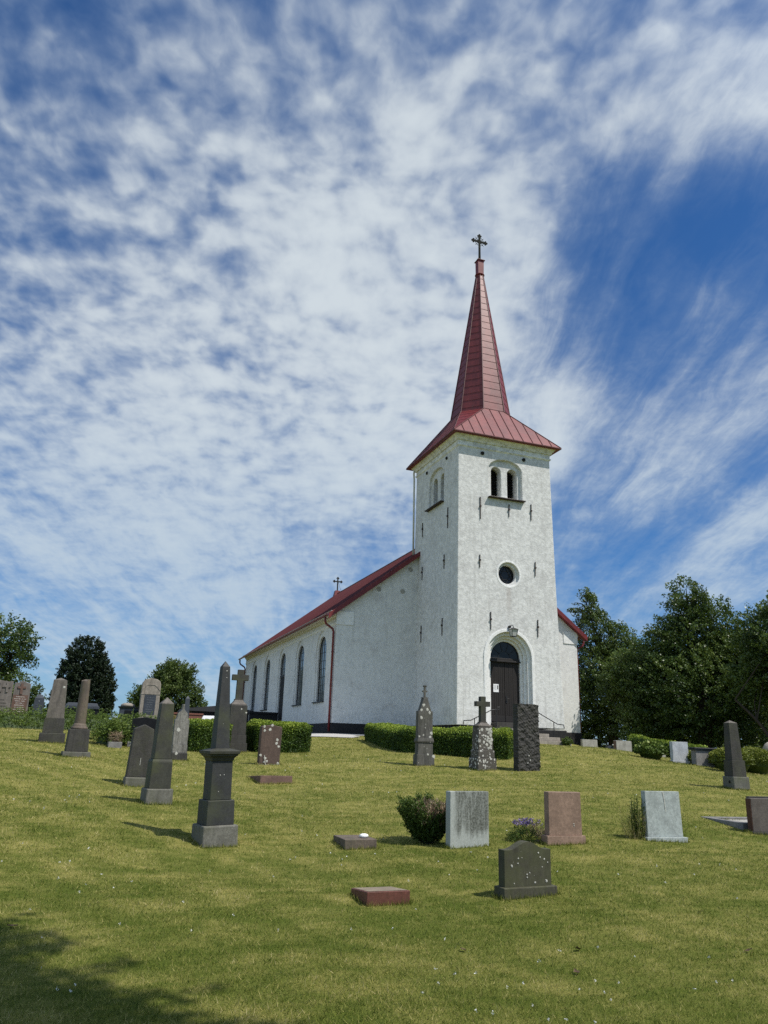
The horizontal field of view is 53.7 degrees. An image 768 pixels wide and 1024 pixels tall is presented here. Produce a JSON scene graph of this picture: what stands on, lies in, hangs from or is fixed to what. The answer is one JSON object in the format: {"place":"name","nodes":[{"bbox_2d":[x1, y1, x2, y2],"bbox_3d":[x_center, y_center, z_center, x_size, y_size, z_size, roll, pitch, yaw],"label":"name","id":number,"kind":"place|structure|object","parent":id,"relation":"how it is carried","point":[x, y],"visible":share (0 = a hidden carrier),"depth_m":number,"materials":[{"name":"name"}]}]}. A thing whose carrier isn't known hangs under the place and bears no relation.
{"place":"outdoors","nodes":[
{"label":"outdoors","id":0,"kind":"place"},
{"bbox_2d":[121,703,134,706],"bbox_3d":[-11.571,8.714,34.291,0.630,0.165,0.620,8,-18,-19],"label":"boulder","id":1,"kind":"object","parent":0,"point":[128,704],"visible":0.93,"depth_m":34.08,"materials":[{"name":"stone"}]},
{"bbox_2d":[311,733,363,737],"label":"gravel path","id":2,"kind":"structure","parent":0,"point":[334,735],"depth_m":37.60,"materials":[{"name":"grey gravel"}]},
{"bbox_2d":[202,716,213,718],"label":"parked car","id":3,"kind":"object","parent":2,"relation":"on","point":[207,717],"visible":0.02,"depth_m":52.85,"materials":[{"name":"paint"}]},
{"bbox_2d":[359,833,367,837],"bbox_3d":[-0.286,4.597,10.774,0.132,0.056,0.085,14,-21,-35],"label":"pebble","id":4,"kind":"object","parent":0,"point":[363,835],"visible":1,"depth_m":10.75,"materials":[{"name":"white stone"}]},
{"bbox_2d":[0,727,767,1023],"bbox_3d":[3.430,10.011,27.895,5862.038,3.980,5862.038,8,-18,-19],"label":"ground","id":5,"kind":"structure","parent":0,"point":[269,845],"depth_m":7.73,"materials":[{"name":"green plant"}]},
{"bbox_2d":[0,680,13,712],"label":"headstone","id":6,"kind":"object","parent":5,"relation":"on","point":[6,688],"visible":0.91,"depth_m":32.29,"materials":[{"name":"grey stone"}]},
{"bbox_2d":[10,681,30,714],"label":"headstone","id":7,"kind":"object","parent":5,"relation":"on","point":[21,695],"visible":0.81,"depth_m":33.41,"materials":[{"name":"brown"}]},
{"bbox_2d":[0,610,45,688],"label":"oak tree","id":8,"kind":"object","parent":5,"relation":"on","point":[9,666],"visible":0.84,"depth_m":52.77,"materials":[{"name":"green plant"}]},
{"bbox_2d":[10,681,48,714],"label":"shrub","id":9,"kind":"object","parent":5,"relation":"on","point":[34,691],"visible":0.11,"depth_m":43.40,"materials":[{"name":"green plant"}]},
{"bbox_2d":[32,694,44,714],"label":"headstone","id":10,"kind":"object","parent":5,"relation":"on","point":[39,699],"visible":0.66,"depth_m":35.39,"materials":[{"name":"stone"}]},
{"bbox_2d":[38,678,66,742],"bbox_3d":[-9.768,6.046,22.556,0.712,2.187,0.500,8,-18,-19],"label":"headstone","id":11,"kind":"object","parent":5,"relation":"on","point":[53,726],"visible":0.87,"depth_m":22.39,"materials":[{"name":"grey stone"}]},
{"bbox_2d":[61,679,90,757],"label":"broken column","id":12,"kind":"structure","parent":5,"relation":"on","point":[77,740],"depth_m":18.95,"materials":[{"name":"stone"}]},
{"bbox_2d":[46,634,118,719],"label":"yew tree","id":13,"kind":"object","parent":5,"relation":"on","point":[97,670],"visible":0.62,"depth_m":41.56,"materials":[{"name":"green plant"}]},
{"bbox_2d":[65,702,99,717],"bbox_3d":[-13.691,9.350,34.199,1.480,1.440,0.480,8,-18,-20],"label":"tomb","id":14,"kind":"object","parent":5,"relation":"on","point":[95,707],"visible":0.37,"depth_m":34.20,"materials":[{"name":"stone"}]},
{"bbox_2d":[0,704,176,733],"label":"juniper hedge","id":15,"kind":"object","parent":5,"relation":"on","point":[11,719],"visible":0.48,"depth_m":28.89,"materials":[{"name":"green plant"}]},
{"bbox_2d":[107,731,123,747],"bbox_3d":[-8.203,6.960,23.134,0.572,0.691,0.957,9,-18,-22],"label":"grave planter","id":16,"kind":"object","parent":5,"relation":"on","point":[117,744],"visible":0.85,"depth_m":22.89,"materials":[{"name":"grey stone"}]},
{"bbox_2d":[89,717,137,745],"bbox_3d":[-8.450,6.887,23.663,1.741,1.144,1.990,8,-18,-19],"label":"juniper bush","id":17,"kind":"object","parent":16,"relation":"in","point":[103,730],"visible":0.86,"depth_m":23.42,"materials":[{"name":"green plant"}]},
{"bbox_2d":[118,706,138,720],"bbox_3d":[-11.338,9.451,34.170,1.361,1.300,0.571,8,-18,-21],"label":"tomb","id":18,"kind":"object","parent":5,"relation":"on","point":[124,710],"visible":0.28,"depth_m":34.00,"materials":[{"name":"stone"}]},
{"bbox_2d":[123,725,153,786],"bbox_3d":[-4.962,5.047,15.403,0.513,1.406,0.320,11,-19,-24],"label":"headstone","id":19,"kind":"object","parent":5,"relation":"on","point":[140,751],"visible":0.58,"depth_m":15.33,"materials":[{"name":"stone"}]},
{"bbox_2d":[127,717,156,746],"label":"headstone","id":20,"kind":"object","parent":5,"relation":"on","point":[147,721],"visible":0.34,"depth_m":23.68,"materials":[{"name":"black stone"}]},
{"bbox_2d":[138,678,160,718],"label":"headstone","id":21,"kind":"object","parent":5,"relation":"on","point":[150,696],"visible":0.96,"depth_m":34.27,"materials":[{"name":"stone"}]},
{"bbox_2d":[140,697,173,804],"bbox_3d":[-3.868,4.228,13.159,0.464,1.973,0.460,11,-19,-27],"label":"obelisk monument","id":22,"kind":"object","parent":5,"relation":"on","point":[157,788],"visible":0.91,"depth_m":13.01,"materials":[{"name":"stone"}]},
{"bbox_2d":[125,656,208,711],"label":"round tree","id":23,"kind":"object","parent":5,"relation":"on","point":[178,685],"visible":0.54,"depth_m":65.05,"materials":[{"name":"green plant"}]},
{"bbox_2d":[171,704,189,760],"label":"headstone","id":24,"kind":"object","parent":5,"relation":"on","point":[180,736],"visible":0.88,"depth_m":21.31,"materials":[{"name":"grey stone"}]},
{"bbox_2d":[185,696,189,717],"bbox_3d":[-10.276,10.598,39.360,0.340,2.060,0.340,8,-18,-21],"label":"obelisk monument","id":25,"kind":"object","parent":5,"relation":"on","point":[187,702],"visible":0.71,"depth_m":39.44,"materials":[{"name":"stone"}]},
{"bbox_2d":[173,712,203,721],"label":"brick wall","id":26,"kind":"structure","parent":5,"relation":"on","point":[195,715],"depth_m":54.25,"materials":[{"name":"red brick"}]},
{"bbox_2d":[187,718,232,751],"bbox_3d":[-5.962,7.361,24.962,1.402,1.179,1.658,-14,-23,42],"label":"clipped hedge","id":27,"kind":"object","parent":5,"relation":"on","point":[200,734],"visible":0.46,"depth_m":24.28,"materials":[{"name":"green plant"}]},
{"bbox_2d":[177,706,251,722],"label":"shed","id":28,"kind":"structure","parent":5,"relation":"on","point":[208,711],"depth_m":57.05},
{"bbox_2d":[191,661,240,847],"bbox_3d":[-2.338,3.488,10.778,0.516,2.696,0.499,10,-19,-30],"label":"obelisk monument","id":29,"kind":"object","parent":5,"relation":"on","point":[214,825],"visible":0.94,"depth_m":10.56,"materials":[{"name":"stone"}]},
{"bbox_2d":[230,670,248,751],"bbox_3d":[-5.016,6.943,25.924,0.718,3.050,0.720,8,-18,-19],"label":"cross monument","id":30,"kind":"object","parent":5,"relation":"on","point":[238,712],"visible":0.81,"depth_m":25.66,"materials":[{"name":"stone"}]},
{"bbox_2d":[248,711,277,720],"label":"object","id":31,"kind":"structure","parent":5,"relation":"on","point":[264,715],"depth_m":51.55,"materials":[{"name":"black stone"}]},
{"bbox_2d":[257,724,281,764],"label":"headstone","id":32,"kind":"object","parent":5,"relation":"on","point":[269,745],"visible":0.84,"depth_m":21.19,"materials":[{"name":"stone"}]},
{"bbox_2d":[249,775,291,783],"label":"grave slab","id":33,"kind":"structure","parent":5,"relation":"on","point":[272,779],"depth_m":17.14,"materials":[{"name":"stone"}]},
{"bbox_2d":[246,718,312,752],"bbox_3d":[-3.766,7.932,26.727,2.272,1.242,1.431,13,-20,-32],"label":"clipped hedge","id":34,"kind":"object","parent":5,"relation":"on","point":[296,737],"visible":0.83,"depth_m":26.37,"materials":[{"name":"green plant"}]},
{"bbox_2d":[333,835,376,849],"bbox_3d":[-0.421,4.763,10.789,0.481,0.260,0.550,8,-18,-19],"label":"grave marker","id":35,"kind":"object","parent":5,"relation":"on","point":[348,841],"visible":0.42,"depth_m":10.60,"materials":[{"name":"stone"}]},
{"bbox_2d":[351,886,409,905],"bbox_3d":[-0.043,4.034,7.909,0.473,0.234,0.500,8,-18,-20],"label":"grave marker","id":36,"kind":"object","parent":5,"relation":"on","point":[375,895],"visible":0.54,"depth_m":7.73,"materials":[{"name":"red stone"}]},
{"bbox_2d":[1,741,766,1023],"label":"clover flowers","id":37,"kind":"object","parent":5,"relation":"on","point":[392,927],"visible":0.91,"depth_m":6.42,"materials":[{"name":"plant"}]},
{"bbox_2d":[238,234,587,745],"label":"church","id":38,"kind":"structure","parent":5,"relation":"on","point":[456,611],"depth_m":41.64,"materials":[{"name":"paint"}]},
{"bbox_2d":[251,665,256,710],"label":"nave window","id":39,"kind":"structure","parent":38,"relation":"in","point":[255,673],"depth_m":61.79,"materials":[{"name":"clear glass"}]},
{"bbox_2d":[260,660,269,710],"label":"nave window","id":40,"kind":"structure","parent":38,"relation":"in","point":[268,666],"depth_m":57.27,"materials":[{"name":"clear glass"}]},
{"bbox_2d":[278,675,284,720],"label":"side door","id":41,"kind":"structure","parent":38,"relation":"in","point":[282,677],"depth_m":52.31,"materials":[{"name":"brown wood"}]},
{"bbox_2d":[281,654,285,675],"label":"nave window","id":42,"kind":"structure","parent":38,"relation":"in","point":[284,657],"depth_m":53.16,"materials":[{"name":"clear glass"}]},
{"bbox_2d":[291,646,303,705],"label":"nave window","id":43,"kind":"structure","parent":38,"relation":"in","point":[301,657],"depth_m":48.31,"materials":[{"name":"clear glass"}]},
{"bbox_2d":[311,637,325,702],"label":"nave window","id":44,"kind":"structure","parent":38,"relation":"in","point":[322,661],"depth_m":43.83,"materials":[{"name":"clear glass"}]},
{"bbox_2d":[425,500,443,511],"bbox_3d":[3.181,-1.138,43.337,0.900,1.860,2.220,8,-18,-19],"label":"window sill","id":45,"kind":"structure","parent":38,"relation":"in","point":[441,501],"depth_m":42.89,"materials":[{"name":"black"}]},
{"bbox_2d":[493,684,498,691],"bbox_3d":[5.697,8.953,38.585,0.300,0.400,0.015,8,-18,-19],"label":"notice","id":46,"kind":"object","parent":38,"relation":"attached to","point":[495,687],"visible":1,"depth_m":38.58,"materials":[{"name":"paper"}]},
{"bbox_2d":[490,642,520,722],"bbox_3d":[6.192,8.661,38.843,1.800,4.060,0.190,8,-18,-19],"label":"double door","id":47,"kind":"structure","parent":38,"relation":"in","point":[504,658],"depth_m":38.88,"materials":[{"name":"brown wood"}]},
{"bbox_2d":[499,566,513,583],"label":"round window","id":48,"kind":"structure","parent":38,"relation":"in","point":[506,575],"depth_m":40.43,"materials":[{"name":"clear glass"}]},
{"bbox_2d":[488,470,525,502],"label":"belfry window","id":49,"kind":"structure","parent":38,"relation":"in","point":[493,475],"depth_m":42.12,"materials":[{"name":"black"}]},
{"bbox_2d":[395,791,445,843],"bbox_3d":[0.648,4.560,11.284,0.999,0.744,0.748,8,-18,-19],"label":"thuja bush","id":50,"kind":"object","parent":5,"relation":"on","point":[424,819],"visible":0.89,"depth_m":11.08,"materials":[{"name":"green plant"}]},
{"bbox_2d":[413,685,434,765],"bbox_3d":[1.201,6.493,22.596,0.577,2.592,0.311,8,-18,-19],"label":"headstone","id":51,"kind":"object","parent":5,"relation":"on","point":[424,742],"visible":0.96,"depth_m":22.46,"materials":[{"name":"grey stone"}]},
{"bbox_2d":[364,722,513,759],"bbox_3d":[1.022,8.493,28.438,3.015,1.351,10.640,10,-19,-24],"label":"clipped hedge","id":52,"kind":"object","parent":5,"relation":"on","point":[454,741],"visible":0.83,"depth_m":25.05,"materials":[{"name":"green plant"}]},
{"bbox_2d":[446,791,488,848],"bbox_3d":[1.212,4.546,11.026,0.668,0.919,0.125,10,-19,-26],"label":"headstone","id":53,"kind":"object","parent":5,"relation":"on","point":[467,819],"visible":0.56,"depth_m":10.98,"materials":[{"name":"grey stone"}]},
{"bbox_2d":[469,696,496,770],"bbox_3d":[2.845,6.528,21.923,0.610,2.324,0.600,8,-18,-19],"label":"cross monument","id":54,"kind":"object","parent":5,"relation":"on","point":[482,755],"visible":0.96,"depth_m":21.73,"materials":[{"name":"stone"}]},
{"bbox_2d":[505,817,544,841],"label":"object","id":55,"kind":"object","parent":5,"relation":"on","point":[519,833],"visible":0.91,"depth_m":11.49,"materials":[{"name":"green plant"}]},
{"bbox_2d":[494,840,556,899],"bbox_3d":[1.534,3.930,8.220,0.689,0.674,0.205,9,-19,-23],"label":"headstone","id":56,"kind":"object","parent":5,"relation":"on","point":[524,868],"visible":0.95,"depth_m":8.17,"materials":[{"name":"grey stone"}]},
{"bbox_2d":[513,703,540,770],"bbox_3d":[4.091,6.589,21.781,0.730,2.110,0.320,8,-18,-19],"label":"headstone","id":57,"kind":"object","parent":5,"relation":"on","point":[526,747],"visible":0.88,"depth_m":21.70,"materials":[{"name":"stone"}]},
{"bbox_2d":[491,722,571,745],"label":"stone steps","id":58,"kind":"structure","parent":5,"relation":"on","point":[545,738],"depth_m":37.03,"materials":[{"name":"grey stone"}]},
{"bbox_2d":[463,706,499,727],"bbox_3d":[4.739,10.191,36.786,2.024,1.560,0.048,8,-18,-19],"label":"handrail","id":59,"kind":"object","parent":58,"relation":"on","point":[486,712],"visible":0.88,"depth_m":37.03,"materials":[{"name":"metal"}]},
{"bbox_2d":[538,712,564,737],"bbox_3d":[8.170,10.668,37.981,2.024,1.560,0.048,8,-18,-19],"label":"handrail","id":60,"kind":"object","parent":58,"relation":"on","point":[553,723],"visible":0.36,"depth_m":38.10,"materials":[{"name":"metal"}]},
{"bbox_2d":[541,791,585,845],"bbox_3d":[2.677,4.667,11.338,0.639,0.912,0.190,7,-18,-16],"label":"headstone","id":61,"kind":"object","parent":5,"relation":"on","point":[562,818],"visible":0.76,"depth_m":11.30,"materials":[{"name":"pink stone"}]},
{"bbox_2d":[561,736,573,745],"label":"leafy shrub","id":62,"kind":"object","parent":5,"relation":"on","point":[567,741],"visible":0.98,"depth_m":36.51,"materials":[{"name":"green plant"}]},
{"bbox_2d":[581,739,597,747],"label":"headstone","id":63,"kind":"object","parent":5,"relation":"on","point":[588,743],"visible":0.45,"depth_m":37.98,"materials":[{"name":"stone"}]},
{"bbox_2d":[588,731,619,747],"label":"undergrowth shrub","id":64,"kind":"object","parent":5,"relation":"on","point":[603,743],"visible":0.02,"depth_m":53.54,"materials":[{"name":"green plant"}]},
{"bbox_2d":[613,740,631,751],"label":"headstone","id":65,"kind":"object","parent":5,"relation":"on","point":[623,745],"visible":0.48,"depth_m":32.96,"materials":[{"name":"stone"}]},
{"bbox_2d":[566,587,694,747],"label":"linden tree","id":66,"kind":"object","parent":5,"relation":"on","point":[599,651],"visible":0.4,"depth_m":52.33,"materials":[{"name":"green plant"}]},
{"bbox_2d":[615,793,646,839],"bbox_3d":[3.945,4.869,12.086,0.539,0.732,0.352,2,-17,0],"label":"weed clump","id":67,"kind":"object","parent":5,"relation":"on","point":[635,826],"visible":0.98,"depth_m":12.01,"materials":[{"name":"green plant"}]},
{"bbox_2d":[632,740,669,759],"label":"leafy shrub","id":68,"kind":"object","parent":5,"relation":"on","point":[647,749],"visible":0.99,"depth_m":26.74,"materials":[{"name":"green plant"}]},
{"bbox_2d":[641,791,687,842],"bbox_3d":[4.447,4.950,12.120,0.737,0.920,0.210,6,-19,-15],"label":"headstone","id":69,"kind":"object","parent":5,"relation":"on","point":[663,820],"visible":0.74,"depth_m":12.09,"materials":[{"name":"grey stone"}]},
{"bbox_2d":[627,733,708,757],"bbox_3d":[12.680,10.690,33.670,1.124,1.622,3.836,16,-22,-39],"label":"clipped hedge","id":70,"kind":"object","parent":5,"relation":"on","point":[635,740],"visible":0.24,"depth_m":34.11,"materials":[{"name":"green plant"}]},
{"bbox_2d":[669,742,690,763],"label":"headstone","id":71,"kind":"object","parent":5,"relation":"on","point":[678,752],"visible":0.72,"depth_m":26.34,"materials":[{"name":"white stone"}]},
{"bbox_2d":[594,574,767,747],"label":"linden tree","id":72,"kind":"object","parent":5,"relation":"on","point":[682,661],"visible":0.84,"depth_m":43.12,"materials":[{"name":"green plant"}]},
{"bbox_2d":[687,750,691,762],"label":"leafy shrub","id":73,"kind":"object","parent":5,"relation":"on","point":[689,756],"visible":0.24,"depth_m":26.32,"materials":[{"name":"green plant"}]},
{"bbox_2d":[688,747,716,766],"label":"headstone","id":74,"kind":"object","parent":5,"relation":"on","point":[699,756],"visible":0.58,"depth_m":25.54,"materials":[{"name":"stone"}]},
{"bbox_2d":[637,697,767,747],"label":"linden tree","id":75,"kind":"object","parent":5,"relation":"on","point":[691,737],"visible":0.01,"depth_m":48.83,"materials":[{"name":"green plant"}]},
{"bbox_2d":[707,749,719,768],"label":"round bush","id":76,"kind":"object","parent":5,"relation":"on","point":[710,753],"visible":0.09,"depth_m":25.33,"materials":[{"name":"green plant"}]},
{"bbox_2d":[678,735,761,748],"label":"undergrowth shrub","id":77,"kind":"object","parent":5,"relation":"on","point":[721,744],"visible":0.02,"depth_m":44.16,"materials":[{"name":"green plant"}]},
{"bbox_2d":[700,816,747,830],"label":"grave kerb","id":78,"kind":"structure","parent":5,"relation":"on","point":[740,824],"depth_m":14.19,"materials":[{"name":"stone"}]},
{"bbox_2d":[710,747,755,771],"bbox_3d":[11.006,7.827,23.939,1.368,0.938,1.380,8,-18,-19],"label":"round bush","id":79,"kind":"object","parent":5,"relation":"on","point":[718,757],"visible":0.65,"depth_m":23.71,"materials":[{"name":"green plant"}]},
{"bbox_2d":[723,720,749,789],"bbox_3d":[8.610,6.084,18.680,0.451,1.840,0.440,5,-17,-11],"label":"obelisk monument","id":80,"kind":"object","parent":5,"relation":"on","point":[735,776],"visible":0.88,"depth_m":18.58,"materials":[{"name":"stone"}]},
{"bbox_2d":[722,590,767,736],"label":"linden tree","id":81,"kind":"object","parent":5,"relation":"on","point":[754,636],"visible":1,"depth_m":38.83,"materials":[{"name":"green plant"}]},
{"bbox_2d":[743,746,767,774],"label":"round bush","id":82,"kind":"object","parent":5,"relation":"on","point":[760,756],"visible":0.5,"depth_m":25.22,"materials":[{"name":"green plant"}]},
{"bbox_2d":[745,796,767,834],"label":"headstone","id":83,"kind":"object","parent":5,"relation":"on","point":[757,812],"visible":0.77,"depth_m":13.51,"materials":[{"name":"stone"}]},
{"bbox_2d":[762,742,767,749],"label":"headstone","id":84,"kind":"object","parent":5,"relation":"on","point":[765,746],"visible":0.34,"depth_m":29.28,"materials":[{"name":"stone"}]},
{"bbox_2d":[0,0,767,744],"label":"sky","id":85,"kind":"structure","parent":0,"point":[238,254],"materials":[{"name":"blue"}]}
]}

